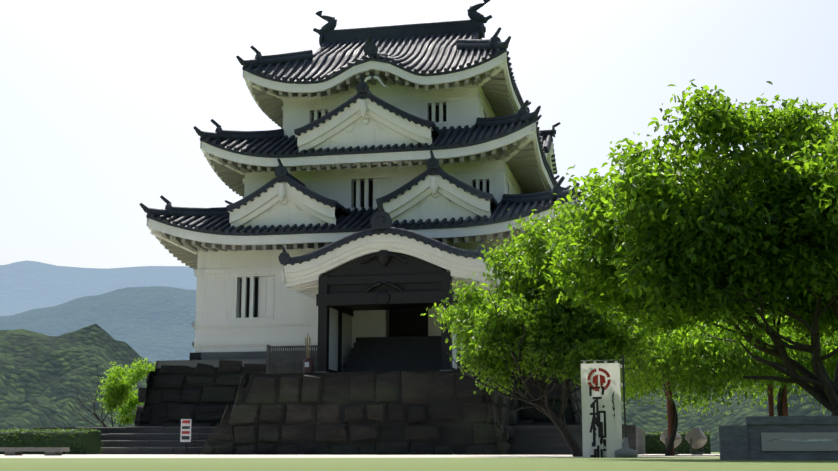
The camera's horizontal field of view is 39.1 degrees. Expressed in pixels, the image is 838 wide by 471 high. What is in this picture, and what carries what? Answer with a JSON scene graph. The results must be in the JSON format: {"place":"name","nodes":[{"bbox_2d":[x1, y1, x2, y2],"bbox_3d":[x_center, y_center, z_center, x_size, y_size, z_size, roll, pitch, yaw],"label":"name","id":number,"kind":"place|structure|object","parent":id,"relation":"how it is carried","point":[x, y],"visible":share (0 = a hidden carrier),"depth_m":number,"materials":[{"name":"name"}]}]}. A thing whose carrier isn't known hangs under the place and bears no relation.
{"place":"outdoors","nodes":[
{"label":"outdoors","id":0,"kind":"place"},
{"bbox_2d":[0,260,196,315],"bbox_3d":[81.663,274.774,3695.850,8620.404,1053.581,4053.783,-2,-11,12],"label":"mountain","id":1,"kind":"structure","parent":0,"point":[26,285],"depth_m":4491.44,"materials":[{"name":"blue"}]},
{"bbox_2d":[0,286,787,362],"bbox_3d":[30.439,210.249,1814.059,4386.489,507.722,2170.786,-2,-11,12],"label":"mountain","id":2,"kind":"structure","parent":0,"point":[153,324],"depth_m":2120.31,"materials":[{"name":"blue"}]},
{"bbox_2d":[0,324,831,451],"bbox_3d":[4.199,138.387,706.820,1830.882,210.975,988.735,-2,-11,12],"label":"mountain","id":3,"kind":"structure","parent":0,"point":[42,376],"depth_m":756.19,"materials":[{"name":"green plant"}]},
{"bbox_2d":[0,452,837,470],"bbox_3d":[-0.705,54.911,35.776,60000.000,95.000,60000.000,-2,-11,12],"label":"ground","id":4,"kind":"structure","parent":0,"point":[712,461],"depth_m":9.51,"materials":[{"name":"green plant"}]},
{"bbox_2d":[0,447,69,455],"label":"stone bench","id":5,"kind":"object","parent":4,"relation":"on","point":[18,451],"visible":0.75,"depth_m":25.64,"materials":[{"name":"grey stone"}]},
{"bbox_2d":[0,427,103,453],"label":"hedge","id":6,"kind":"object","parent":4,"relation":"on","point":[81,441],"visible":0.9,"depth_m":33.98,"materials":[{"name":"green plant"}]},
{"bbox_2d":[68,357,155,426],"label":"tree","id":7,"kind":"object","parent":4,"relation":"on","point":[119,389],"visible":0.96,"depth_m":41.89,"materials":[{"name":"green plant"}]},
{"bbox_2d":[176,419,194,453],"bbox_3d":[-6.701,5.790,33.969,0.400,1.000,0.400,-2,-11,12],"label":"step sign","id":8,"kind":"object","parent":4,"relation":"on","point":[185,435],"visible":1,"depth_m":33.95,"materials":[{"name":"white metal"}]},
{"bbox_2d":[34,425,645,453],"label":"stone steps","id":9,"kind":"structure","parent":4,"relation":"on","point":[538,439],"depth_m":34.55,"materials":[{"name":"grey stone"}]},
{"bbox_2d":[197,370,517,454],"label":"entrance platform","id":10,"kind":"structure","parent":4,"relation":"on","point":[404,413],"depth_m":32.32,"materials":[{"name":"stone"}]},
{"bbox_2d":[303,333,313,372],"bbox_3d":[-3.382,3.637,36.136,0.320,1.293,0.329,-2,-11,12],"label":"umbrella stand","id":11,"kind":"object","parent":10,"relation":"on","point":[308,364],"visible":0.85,"depth_m":35.99,"materials":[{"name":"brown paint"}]},
{"bbox_2d":[134,354,581,426],"bbox_3d":[-0.703,6.706,44.564,14.868,3.275,14.857,-2,-11,12],"label":"keep stone base","id":12,"kind":"object","parent":4,"relation":"on","point":[198,392],"visible":0.23,"depth_m":38.90,"materials":[{"name":"black stone"}]},
{"bbox_2d":[139,0,585,373],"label":"castle keep","id":13,"kind":"structure","parent":12,"relation":"on","point":[382,180],"depth_m":40.32,"materials":[{"name":"paint"}]},
{"bbox_2d":[421,193,675,455],"bbox_3d":[2.355,1.664,21.902,5.006,5.043,4.686,-2,-11,12],"label":"cherry tree","id":14,"kind":"object","parent":4,"relation":"on","point":[526,323],"visible":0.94,"depth_m":20.67,"materials":[{"name":"green plant"}]},
{"bbox_2d":[580,355,636,457],"bbox_3d":[2.889,2.802,18.026,0.840,1.942,0.331,-2,-11,12],"label":"nobori banner","id":15,"kind":"object","parent":4,"relation":"on","point":[602,403],"visible":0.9,"depth_m":18.06,"materials":[{"name":"white fabric"}]},
{"bbox_2d":[660,429,681,454],"bbox_3d":[6.572,5.381,30.805,0.576,0.769,0.558,-2,-11,12],"label":"rock","id":16,"kind":"object","parent":4,"relation":"on","point":[664,438],"visible":0.44,"depth_m":30.68,"materials":[{"name":"grey stone"}]},
{"bbox_2d":[642,429,711,453],"bbox_3d":[8.405,6.763,38.457,2.253,0.863,1.198,-2,-11,12],"label":"hedge","id":17,"kind":"object","parent":4,"relation":"on","point":[654,444],"visible":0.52,"depth_m":38.08,"materials":[{"name":"green plant"}]},
{"bbox_2d":[539,79,837,415],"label":"cherry tree","id":18,"kind":"object","parent":4,"relation":"on","point":[716,236],"visible":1,"depth_m":13.59,"materials":[{"name":"green plant"}]},
{"bbox_2d":[685,427,706,454],"bbox_3d":[7.219,5.377,30.771,0.575,0.764,0.558,-2,-11,12],"label":"rock","id":19,"kind":"object","parent":4,"relation":"on","point":[695,438],"visible":1,"depth_m":30.62,"materials":[{"name":"grey stone"}]},
{"bbox_2d":[574,305,837,455],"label":"tree","id":20,"kind":"object","parent":4,"relation":"on","point":[699,365],"visible":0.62,"depth_m":24.23,"materials":[{"name":"plant"}]},
{"bbox_2d":[719,416,837,459],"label":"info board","id":21,"kind":"object","parent":4,"relation":"on","point":[785,438],"visible":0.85,"depth_m":13.11,"materials":[{"name":"stone"}]},
{"bbox_2d":[0,0,837,268],"label":"sky","id":22,"kind":"structure","parent":0,"point":[102,101],"materials":[{"name":"white"}]}
]}

